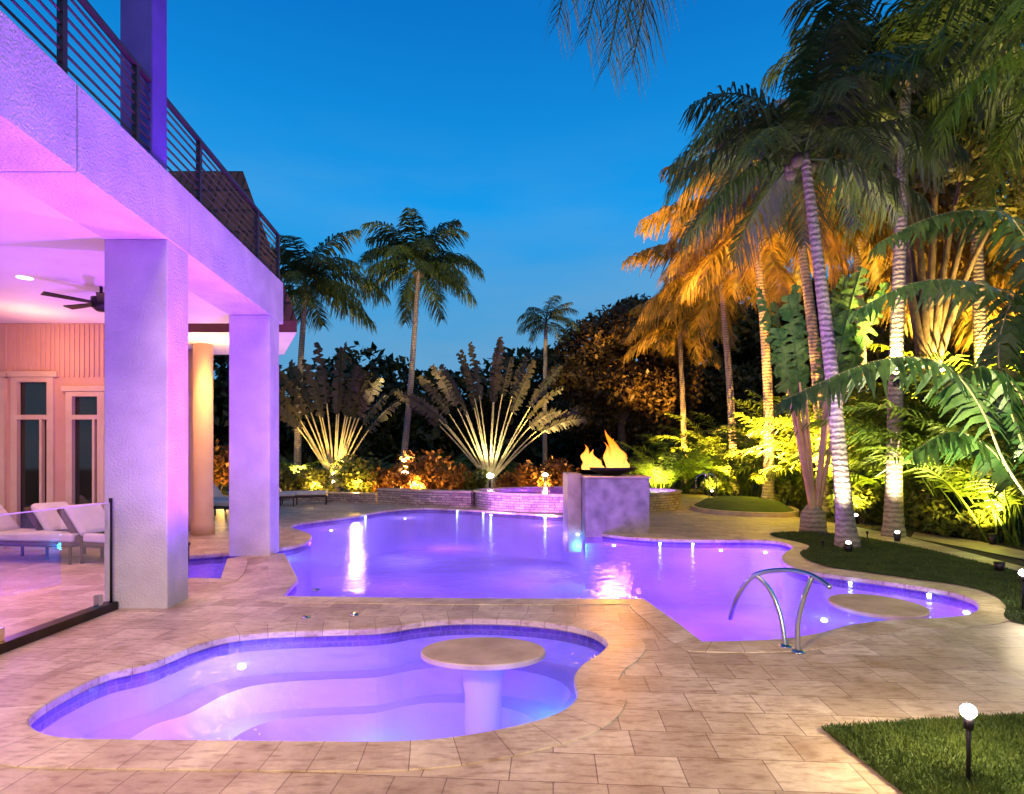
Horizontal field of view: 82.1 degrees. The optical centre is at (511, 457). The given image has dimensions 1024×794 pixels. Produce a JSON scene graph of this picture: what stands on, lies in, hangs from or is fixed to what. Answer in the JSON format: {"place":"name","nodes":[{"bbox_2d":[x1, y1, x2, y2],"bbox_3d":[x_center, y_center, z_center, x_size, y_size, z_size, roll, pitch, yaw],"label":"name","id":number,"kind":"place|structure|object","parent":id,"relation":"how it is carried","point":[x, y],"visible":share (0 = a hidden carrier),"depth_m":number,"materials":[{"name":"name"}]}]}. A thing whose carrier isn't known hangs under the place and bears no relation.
{"place":"outdoors","nodes":[
{"label":"outdoors","id":0,"kind":"place"},
{"bbox_2d":[0,9,75,170],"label":"balcony beam","id":1,"kind":"structure","parent":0,"point":[37,108],"depth_m":4.33,"materials":[{"name":"paint"}]},
{"bbox_2d":[71,324,102,385],"bbox_3d":[-7.384,-1.724,10.326,0.555,1.188,0.248,0,0,0],"label":"wall over door","id":2,"kind":"structure","parent":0,"point":[95,380],"depth_m":10.20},
{"bbox_2d":[61,386,103,391],"bbox_3d":[-7.384,-1.181,10.164,0.795,0.097,0.068,0,0,0],"label":"door lintel","id":3,"kind":"structure","parent":2,"relation":"attached to","point":[82,388],"depth_m":10.13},
{"bbox_2d":[65,392,103,549],"bbox_3d":[-7.384,0.235,10.190,0.655,2.730,0.080,0,0,0],"label":"door frame","id":4,"kind":"object","parent":2,"relation":"attached to","point":[71,417],"visible":0.7,"depth_m":10.15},
{"bbox_2d":[75,397,96,504],"bbox_3d":[-7.384,0.220,10.250,0.495,2.660,0.020,0,0,0],"label":"door glass","id":5,"kind":"object","parent":4,"relation":"in","point":[83,453],"visible":0.5,"depth_m":10.24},
{"bbox_2d":[0,176,228,322],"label":"patio ceiling","id":6,"kind":"structure","parent":0,"point":[45,247],"depth_m":7.16,"materials":[{"name":"paint"}]},
{"bbox_2d":[41,286,103,311],"bbox_3d":[-5.589,-2.156,8.043,1.273,0.348,1.217,0,0,0],"label":"ceiling fan","id":7,"kind":"object","parent":6,"relation":"hanging from","point":[96,302],"visible":0.67,"depth_m":7.88,"materials":[{"name":"brown metal"}]},
{"bbox_2d":[0,321,296,331],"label":"fascia","id":8,"kind":"structure","parent":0,"point":[288,326],"depth_m":10.99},
{"bbox_2d":[168,171,296,320],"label":"hip roof","id":9,"kind":"structure","parent":8,"relation":"on","point":[241,181],"depth_m":12.55,"materials":[{"name":"tile"}]},
{"bbox_2d":[188,332,296,354],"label":"soffit","id":10,"kind":"structure","parent":8,"relation":"attached to","point":[219,341],"depth_m":11.77,"materials":[{"name":"paint"}]},
{"bbox_2d":[0,0,1022,401],"label":"sky","id":11,"kind":"structure","parent":0,"point":[336,116],"materials":[{"name":"blue"}]},
{"bbox_2d":[0,491,1023,793],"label":"travertine deck","id":12,"kind":"structure","parent":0,"point":[714,723],"depth_m":4.12,"materials":[{"name":"stone"}]},
{"bbox_2d":[0,377,6,549],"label":"door frame","id":13,"kind":"object","parent":12,"relation":"on","point":[3,441],"visible":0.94,"depth_m":10.15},
{"bbox_2d":[4,323,15,548],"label":"wall pier","id":14,"kind":"structure","parent":12,"relation":"on","point":[8,445],"depth_m":10.20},
{"bbox_2d":[17,324,51,370],"bbox_3d":[-8.296,-1.849,10.326,0.635,0.938,0.248,0,0,0],"label":"wall over door","id":15,"kind":"structure","parent":14,"relation":"attached to","point":[32,347],"depth_m":10.20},
{"bbox_2d":[10,377,54,549],"bbox_3d":[-8.296,0.110,10.190,0.735,2.980,0.080,0,0,0],"label":"door frame","id":16,"kind":"object","parent":12,"relation":"on","point":[16,417],"visible":0.81,"depth_m":10.15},
{"bbox_2d":[6,371,57,376],"bbox_3d":[-8.296,-1.431,10.164,0.875,0.097,0.068,0,0,0],"label":"door lintel","id":17,"kind":"structure","parent":16,"relation":"on","point":[32,373],"depth_m":10.13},
{"bbox_2d":[21,382,46,528],"bbox_3d":[-8.296,0.095,10.250,0.575,2.910,0.020,0,0,0],"label":"door glass","id":18,"kind":"object","parent":16,"relation":"attached to","point":[33,398],"visible":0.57,"depth_m":10.24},
{"bbox_2d":[0,504,103,564],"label":"chaise lounge","id":19,"kind":"object","parent":12,"relation":"on","point":[12,533],"visible":0.84,"depth_m":8.87,"materials":[{"name":"fabric"}]},
{"bbox_2d":[0,498,117,654],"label":"glass fence","id":20,"kind":"object","parent":12,"relation":"on","point":[99,607],"visible":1,"depth_m":5.57,"materials":[{"name":"glass"}]},
{"bbox_2d":[52,323,70,548],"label":"wall pier","id":21,"kind":"structure","parent":12,"relation":"on","point":[60,381],"depth_m":10.20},
{"bbox_2d":[23,501,101,559],"bbox_3d":[-6.702,1.168,9.282,1.982,0.864,0.640,0,0,19],"label":"chaise lounge","id":22,"kind":"object","parent":12,"relation":"on","point":[46,520],"visible":0.25,"depth_m":9.31,"materials":[{"name":"fabric"}]},
{"bbox_2d":[57,503,190,563],"bbox_3d":[-5.902,1.168,8.932,1.982,0.864,0.640,0,0,19],"label":"chaise lounge","id":23,"kind":"object","parent":12,"relation":"on","point":[83,522],"visible":0.44,"depth_m":8.93,"materials":[{"name":"fabric"}]},
{"bbox_2d":[104,240,187,608],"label":"front column","id":24,"kind":"structure","parent":12,"relation":"on","point":[146,385],"depth_m":6.20,"materials":[{"name":"white paint"}]},
{"bbox_2d":[0,84,188,254],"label":"balcony beam","id":25,"kind":"structure","parent":24,"relation":"on","point":[120,183],"depth_m":5.41,"materials":[{"name":"paint"}]},
{"bbox_2d":[0,0,279,279],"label":"balcony railing","id":26,"kind":"object","parent":25,"relation":"on","point":[62,33],"visible":0.86,"depth_m":5.68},
{"bbox_2d":[120,0,166,169],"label":"pillar","id":27,"kind":"structure","parent":25,"relation":"on","point":[143,31],"depth_m":5.95,"materials":[{"name":"blue paint"}]},
{"bbox_2d":[188,349,192,530],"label":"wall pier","id":28,"kind":"structure","parent":12,"relation":"on","point":[190,435],"depth_m":12.73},
{"bbox_2d":[191,343,214,535],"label":"round column","id":29,"kind":"structure","parent":12,"relation":"on","point":[203,523],"depth_m":12.04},
{"bbox_2d":[213,439,228,491],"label":"shrub","id":30,"kind":"object","parent":12,"relation":"on","point":[221,456],"visible":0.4,"depth_m":23.84,"materials":[{"name":"orange plant"}]},
{"bbox_2d":[229,315,278,556],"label":"column","id":31,"kind":"structure","parent":12,"relation":"on","point":[253,435],"depth_m":9.50,"materials":[{"name":"white paint"}]},
{"bbox_2d":[188,193,282,323],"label":"balcony beam","id":32,"kind":"structure","parent":31,"relation":"on","point":[229,273],"depth_m":8.02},
{"bbox_2d":[279,466,308,490],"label":"shrub","id":33,"kind":"object","parent":12,"relation":"on","point":[285,474],"visible":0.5,"depth_m":22.93,"materials":[{"name":"green plant"}]},
{"bbox_2d":[279,488,327,505],"bbox_3d":[-7.251,1.168,19.782,1.982,0.864,0.640,0,0,-16],"label":"sun lounger","id":34,"kind":"object","parent":12,"relation":"on","point":[309,494],"visible":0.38,"depth_m":19.64,"materials":[{"name":"fabric"}]},
{"bbox_2d":[287,466,337,491],"bbox_3d":[-7.988,1.050,23.458,1.989,1.380,1.747,0,0,29],"label":"shrub","id":35,"kind":"object","parent":12,"relation":"on","point":[314,479],"visible":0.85,"depth_m":22.99,"materials":[{"name":"green plant"}]},
{"bbox_2d":[0,610,645,771],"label":"spa pool","id":36,"kind":"structure","parent":12,"relation":"in","point":[374,695],"depth_m":4.96,"materials":[{"name":"liquid"}]},
{"bbox_2d":[421,637,545,734],"bbox_3d":[-0.235,2.190,4.816,1.020,1.220,0.700,0,0,0],"label":"spa table","id":37,"kind":"object","parent":36,"relation":"in","point":[482,664],"visible":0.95,"depth_m":4.68,"materials":[{"name":"stone"}]},
{"bbox_2d":[279,494,376,502],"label":"garden wall","id":38,"kind":"structure","parent":12,"relation":"on","point":[352,498],"depth_m":20.71,"materials":[{"name":"brick"}]},
{"bbox_2d":[279,342,400,491],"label":"traveller palm","id":39,"kind":"object","parent":12,"relation":"on","point":[366,391],"visible":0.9,"depth_m":24.94,"materials":[{"name":"green plant"}]},
{"bbox_2d":[330,451,382,492],"bbox_3d":[-6.435,0.720,23.949,2.579,1.965,1.686,0,0,27],"label":"shrub","id":40,"kind":"object","parent":12,"relation":"on","point":[356,476],"visible":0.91,"depth_m":23.53,"materials":[{"name":"green plant"}]},
{"bbox_2d":[366,464,396,492],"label":"shrub","id":41,"kind":"object","parent":12,"relation":"on","point":[380,481],"visible":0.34,"depth_m":23.60,"materials":[{"name":"orange plant"}]},
{"bbox_2d":[382,468,428,488],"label":"shrub","id":42,"kind":"object","parent":12,"relation":"on","point":[405,479],"visible":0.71,"depth_m":22.87,"materials":[{"name":"orange plant"}]},
{"bbox_2d":[377,490,474,506],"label":"garden wall","id":43,"kind":"structure","parent":12,"relation":"on","point":[440,499],"depth_m":19.17,"materials":[{"name":"brick"}]},
{"bbox_2d":[377,488,473,492],"bbox_3d":[-2.915,1.110,19.618,3.697,0.060,0.786,0,0,25],"label":"cap","id":44,"kind":"object","parent":43,"relation":"on","point":[428,490],"visible":0.95,"depth_m":19.25,"materials":[{"name":"stone"}]},
{"bbox_2d":[393,447,458,489],"bbox_3d":[-3.439,0.691,24.120,2.620,2.394,2.178,0,0,17],"label":"shrub","id":45,"kind":"object","parent":12,"relation":"on","point":[426,468],"visible":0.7,"depth_m":23.81,"materials":[{"name":"orange plant"}]},
{"bbox_2d":[429,462,471,489],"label":"shrub","id":46,"kind":"object","parent":12,"relation":"on","point":[460,480],"visible":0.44,"depth_m":24.83,"materials":[{"name":"orange plant"}]},
{"bbox_2d":[452,468,489,489],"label":"shrub","id":47,"kind":"object","parent":12,"relation":"on","point":[476,481],"visible":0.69,"depth_m":25.71,"materials":[{"name":"green plant"}]},
{"bbox_2d":[394,337,586,487],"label":"traveller palm","id":48,"kind":"object","parent":12,"relation":"on","point":[420,406],"visible":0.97,"depth_m":26.87,"materials":[{"name":"green plant"}]},
{"bbox_2d":[493,470,530,487],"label":"shrub","id":49,"kind":"object","parent":12,"relation":"on","point":[506,480],"visible":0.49,"depth_m":25.31,"materials":[{"name":"green plant"}]},
{"bbox_2d":[511,460,559,486],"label":"shrub","id":50,"kind":"object","parent":12,"relation":"on","point":[536,478],"visible":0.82,"depth_m":24.58,"materials":[{"name":"orange plant"}]},
{"bbox_2d":[98,507,1010,652],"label":"swimming pool","id":51,"kind":"structure","parent":12,"relation":"in","point":[681,592],"depth_m":11.35,"materials":[{"name":"liquid"}]},
{"bbox_2d":[563,472,580,552],"bbox_3d":[1.373,1.230,13.500,0.307,1.740,1.200,0,0,0],"label":"stone pillar","id":52,"kind":"object","parent":51,"relation":"in","point":[572,502],"visible":0.84,"depth_m":12.90,"materials":[{"name":"stone"}]},
{"bbox_2d":[728,568,832,654],"bbox_3d":[2.241,1.265,4.998,0.153,0.679,0.910,0,0,-36],"label":"pool handrail","id":53,"kind":"object","parent":51,"relation":"on","point":[767,586],"visible":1,"depth_m":4.94,"materials":[{"name":"metal"}]},
{"bbox_2d":[828,594,929,622],"bbox_3d":[3.975,2.200,6.400,0.920,1.200,1.000,0,0,0],"label":"pool table","id":54,"kind":"object","parent":51,"relation":"in","point":[867,608],"visible":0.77,"depth_m":6.29,"materials":[{"name":"stone"}]},
{"bbox_2d":[539,457,579,485],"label":"shrub","id":55,"kind":"object","parent":12,"relation":"on","point":[560,466],"visible":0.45,"depth_m":25.07,"materials":[{"name":"orange plant"}]},
{"bbox_2d":[474,473,717,517],"bbox_3d":[2.824,1.212,19.268,8.341,1.375,4.858,0,0,-20],"label":"raised spa","id":56,"kind":"object","parent":12,"relation":"on","point":[546,499],"visible":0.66,"depth_m":17.49,"materials":[{"name":"stone"}]},
{"bbox_2d":[581,478,649,542],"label":"stone block","id":57,"kind":"structure","parent":12,"relation":"on","point":[621,506],"depth_m":12.25,"materials":[{"name":"stone"}]},
{"bbox_2d":[580,475,650,478],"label":"cap slab","id":58,"kind":"structure","parent":57,"relation":"on","point":[615,477],"depth_m":12.22,"materials":[{"name":"stone"}]},
{"bbox_2d":[589,467,636,475],"bbox_3d":[2.176,0.309,12.800,1.080,0.178,0.972,0,0,0],"label":"fire bowl","id":59,"kind":"object","parent":58,"relation":"on","point":[605,471],"visible":0.91,"depth_m":12.49,"materials":[{"name":"brown metal"}]},
{"bbox_2d":[690,496,798,516],"bbox_3d":[6.933,1.400,17.778,3.051,0.400,4.400,0,0,0],"label":"planter mound","id":60,"kind":"object","parent":12,"relation":"on","point":[747,506],"visible":1,"depth_m":16.44,"materials":[{"name":"plant"}]},
{"bbox_2d":[770,530,1023,623],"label":"lawn","id":61,"kind":"structure","parent":12,"relation":"on","point":[874,555],"depth_m":8.67,"materials":[{"name":"plant"}]},
{"bbox_2d":[756,266,890,532],"bbox_3d":[6.490,-1.153,12.550,2.783,5.705,0.971,0,0,0],"label":"traveller palm","id":62,"kind":"object","parent":61,"relation":"on","point":[813,516],"visible":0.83,"depth_m":12.47,"materials":[{"name":"green plant"}]},
{"bbox_2d":[661,0,987,548],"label":"coconut palm","id":63,"kind":"object","parent":61,"relation":"on","point":[830,96],"visible":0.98,"depth_m":9.94,"materials":[{"name":"green plant"}]},
{"bbox_2d":[821,711,1023,793],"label":"lawn","id":64,"kind":"structure","parent":12,"relation":"on","point":[926,755],"depth_m":3.14,"materials":[{"name":"plant"}]},
{"bbox_2d":[960,704,976,781],"bbox_3d":[2.219,1.401,2.857,0.068,0.399,0.068,0,0,0],"label":"path light","id":65,"kind":"object","parent":64,"relation":"on","point":[968,712],"visible":0.98,"depth_m":2.85,"materials":[{"name":"brown metal"}]},
{"bbox_2d":[217,479,1023,566],"bbox_3d":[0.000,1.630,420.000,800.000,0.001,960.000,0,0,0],"label":"ground","id":66,"kind":"structure","parent":0,"point":[909,533],"depth_m":12.22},
{"bbox_2d":[271,229,390,472],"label":"coconut palm","id":67,"kind":"object","parent":66,"relation":"on","point":[297,271],"visible":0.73,"depth_m":25.73,"materials":[{"name":"green plant"}]},
{"bbox_2d":[356,207,485,468],"bbox_3d":[-4.195,-4.760,27.899,6.292,12.807,6.098,0,0,-21],"label":"coconut palm","id":68,"kind":"object","parent":66,"relation":"on","point":[444,271],"visible":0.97,"depth_m":27.43,"materials":[{"name":"green plant"}]},
{"bbox_2d":[516,295,579,466],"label":"palm","id":69,"kind":"object","parent":66,"relation":"on","point":[536,316],"visible":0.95,"depth_m":29.89,"materials":[{"name":"green plant"}]},
{"bbox_2d":[213,297,909,479],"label":"distant trees","id":70,"kind":"object","parent":66,"relation":"on","point":[425,435],"visible":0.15,"depth_m":42.75,"materials":[{"name":"green plant"}]},
{"bbox_2d":[542,0,695,101],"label":"overhanging palm","id":71,"kind":"object","parent":66,"relation":"on","point":[642,8],"visible":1,"depth_m":4.38,"materials":[{"name":"green plant"}]},
{"bbox_2d":[547,293,713,454],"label":"broadleaf tree","id":72,"kind":"object","parent":66,"relation":"on","point":[635,402],"visible":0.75,"depth_m":32.99,"materials":[{"name":"green plant"}]},
{"bbox_2d":[599,441,720,488],"bbox_3d":[5.999,0.488,23.880,4.976,2.347,4.668,0,0,27],"label":"shrub","id":73,"kind":"object","parent":66,"relation":"on","point":[644,465],"visible":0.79,"depth_m":23.29,"materials":[{"name":"green plant"}]},
{"bbox_2d":[620,429,741,493],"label":"areca palm","id":74,"kind":"object","parent":66,"relation":"on","point":[689,477],"visible":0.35,"depth_m":25.55,"materials":[{"name":"green plant"}]},
{"bbox_2d":[623,293,739,488],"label":"coconut palm","id":75,"kind":"object","parent":66,"relation":"on","point":[653,333],"visible":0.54,"depth_m":29.91,"materials":[{"name":"green plant"}]},
{"bbox_2d":[644,425,761,492],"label":"areca palm","id":76,"kind":"object","parent":66,"relation":"on","point":[702,476],"visible":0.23,"depth_m":26.43,"materials":[{"name":"green plant"}]},
{"bbox_2d":[621,227,801,494],"bbox_3d":[8.150,-4.204,24.048,7.216,11.469,6.747,0,0,0],"label":"coconut palm","id":77,"kind":"object","parent":66,"relation":"on","point":[666,295],"visible":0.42,"depth_m":24.00,"materials":[{"name":"green plant"}]},
{"bbox_2d":[646,411,780,480],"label":"areca palm","id":78,"kind":"object","parent":66,"relation":"on","point":[691,433],"visible":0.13,"depth_m":28.57,"materials":[{"name":"green plant"}]},
{"bbox_2d":[700,477,751,496],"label":"shrub","id":79,"kind":"object","parent":66,"relation":"on","point":[723,489],"visible":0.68,"depth_m":24.12,"materials":[{"name":"green plant"}]},
{"bbox_2d":[696,423,777,497],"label":"areca palm","id":80,"kind":"object","parent":66,"relation":"on","point":[731,463],"visible":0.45,"depth_m":21.71,"materials":[{"name":"green plant"}]},
{"bbox_2d":[710,396,791,476],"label":"areca palm","id":81,"kind":"object","parent":66,"relation":"on","point":[738,402],"visible":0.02,"depth_m":24.17,"materials":[{"name":"green plant"}]},
{"bbox_2d":[634,155,868,499],"bbox_3d":[7.573,-4.088,18.438,6.342,11.387,7.023,0,0,-41],"label":"coconut palm","id":82,"kind":"object","parent":66,"relation":"on","point":[770,268],"visible":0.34,"depth_m":18.47,"materials":[{"name":"green plant"}]},
{"bbox_2d":[670,270,867,483],"bbox_3d":[15.739,-4.897,36.858,12.176,13.028,8.462,0,0,0],"label":"broadleaf tree","id":83,"kind":"object","parent":66,"relation":"on","point":[747,353],"visible":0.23,"depth_m":34.73,"materials":[{"name":"green plant"}]},
{"bbox_2d":[699,405,853,505],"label":"areca palm","id":84,"kind":"object","parent":66,"relation":"on","point":[780,478],"visible":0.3,"depth_m":18.81,"materials":[{"name":"green plant"}]},
{"bbox_2d":[774,477,815,510],"bbox_3d":[8.789,1.161,17.991,1.306,1.090,1.257,0,0,0],"label":"shrub","id":85,"kind":"object","parent":66,"relation":"on","point":[795,495],"visible":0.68,"depth_m":17.90,"materials":[{"name":"green plant"}]},
{"bbox_2d":[676,89,914,516],"bbox_3d":[7.517,-3.980,16.110,5.954,11.184,5.895,0,0,0],"label":"coconut palm","id":86,"kind":"object","parent":66,"relation":"on","point":[803,256],"visible":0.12,"depth_m":15.95,"materials":[{"name":"green plant"}]},
{"bbox_2d":[715,389,884,483],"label":"areca palm","id":87,"kind":"object","parent":66,"relation":"on","point":[756,428],"visible":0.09,"depth_m":20.91,"materials":[{"name":"green plant"}]},
{"bbox_2d":[724,416,905,509],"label":"areca palm","id":88,"kind":"object","parent":66,"relation":"on","point":[781,468],"visible":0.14,"depth_m":16.99,"materials":[{"name":"green plant"}]},
{"bbox_2d":[746,389,957,497],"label":"areca palm","id":89,"kind":"object","parent":66,"relation":"on","point":[871,481],"visible":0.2,"depth_m":14.85,"materials":[{"name":"green plant"}]},
{"bbox_2d":[826,481,884,522],"bbox_3d":[8.587,1.148,14.593,1.413,1.115,1.306,0,0,24],"label":"shrub","id":90,"kind":"object","parent":66,"relation":"on","point":[868,505],"visible":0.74,"depth_m":14.26,"materials":[{"name":"green plant"}]},
{"bbox_2d":[765,173,990,408],"bbox_3d":[11.765,-4.439,20.002,7.034,12.236,7.027,0,0,0],"label":"coconut palm","id":91,"kind":"object","parent":66,"relation":"on","point":[876,273],"visible":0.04,"depth_m":20.88,"materials":[{"name":"green plant"}]},
{"bbox_2d":[760,0,1023,537],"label":"coconut palm","id":92,"kind":"object","parent":66,"relation":"on","point":[893,518],"visible":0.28,"depth_m":11.80,"materials":[{"name":"green plant"}]},
{"bbox_2d":[772,206,1023,497],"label":"banana plant","id":93,"kind":"object","parent":66,"relation":"on","point":[995,382],"visible":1,"depth_m":8.76,"materials":[{"name":"green plant"}]},
{"bbox_2d":[779,372,1019,537],"bbox_3d":[10.110,-0.227,12.254,6.434,3.789,6.560,0,0,-41],"label":"areca palm","id":94,"kind":"object","parent":66,"relation":"on","point":[935,416],"visible":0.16,"depth_m":12.36,"materials":[{"name":"green plant"}]},
{"bbox_2d":[790,391,1008,523],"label":"areca palm","id":95,"kind":"object","parent":66,"relation":"on","point":[908,488],"visible":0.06,"depth_m":13.81,"materials":[{"name":"green plant"}]},
{"bbox_2d":[779,363,1023,511],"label":"areca palm","id":96,"kind":"object","parent":66,"relation":"on","point":[916,481],"visible":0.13,"depth_m":12.76,"materials":[{"name":"green plant"}]},
{"bbox_2d":[810,415,1023,544],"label":"areca palm","id":97,"kind":"object","parent":66,"relation":"on","point":[950,484],"visible":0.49,"depth_m":11.12,"materials":[{"name":"green plant"}]},
{"bbox_2d":[825,367,1023,546],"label":"areca palm","id":98,"kind":"object","parent":66,"relation":"on","point":[1018,542],"visible":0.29,"depth_m":11.05,"materials":[{"name":"green plant"}]},
{"bbox_2d":[827,219,1023,395],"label":"broadleaf tree","id":99,"kind":"object","parent":66,"relation":"on","point":[882,337],"visible":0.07,"depth_m":24.75,"materials":[{"name":"green plant"}]},
{"bbox_2d":[828,109,1023,268],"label":"coconut palm","id":100,"kind":"object","parent":66,"relation":"on","point":[948,200],"visible":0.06,"depth_m":18.32,"materials":[{"name":"green plant"}]},
{"bbox_2d":[903,491,960,533],"bbox_3d":[8.909,1.195,12.568,1.139,1.025,1.489,0,0,27],"label":"shrub","id":101,"kind":"object","parent":66,"relation":"on","point":[918,510],"visible":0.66,"depth_m":12.43,"materials":[{"name":"green plant"}]},
{"bbox_2d":[843,333,1023,460],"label":"areca palm","id":102,"kind":"object","parent":66,"relation":"on","point":[879,391],"visible":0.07,"depth_m":12.95,"materials":[{"name":"green plant"}]},
{"bbox_2d":[846,68,1023,498],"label":"broadleaf tree","id":103,"kind":"object","parent":66,"relation":"on","point":[932,329],"visible":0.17,"depth_m":14.38,"materials":[{"name":"green plant"}]},
{"bbox_2d":[846,343,1023,504],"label":"areca palm","id":104,"kind":"object","parent":66,"relation":"on","point":[953,358],"visible":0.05,"depth_m":15.68,"materials":[{"name":"green plant"}]},
{"bbox_2d":[871,206,1023,354],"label":"coconut palm","id":105,"kind":"object","parent":66,"relation":"on","point":[1000,281],"visible":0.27,"depth_m":16.83,"materials":[{"name":"green plant"}]},
{"bbox_2d":[871,0,1023,238],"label":"coconut palm","id":106,"kind":"object","parent":66,"relation":"on","point":[983,80],"visible":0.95,"depth_m":8.54,"materials":[{"name":"green plant"}]},
{"bbox_2d":[873,0,1022,366],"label":"coconut palm","id":107,"kind":"object","parent":66,"relation":"on","point":[979,321],"visible":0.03,"depth_m":14.91,"materials":[{"name":"green plant"}]},
{"bbox_2d":[921,501,1012,541],"bbox_3d":[9.018,1.274,11.686,1.358,0.867,1.299,0,0,0],"label":"shrub","id":108,"kind":"object","parent":66,"relation":"on","point":[949,523],"visible":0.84,"depth_m":11.56,"materials":[{"name":"green plant"}]},
{"bbox_2d":[911,532,1023,558],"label":"garden path","id":109,"kind":"structure","parent":0,"point":[988,547],"depth_m":10.82,"materials":[{"name":"stone"}]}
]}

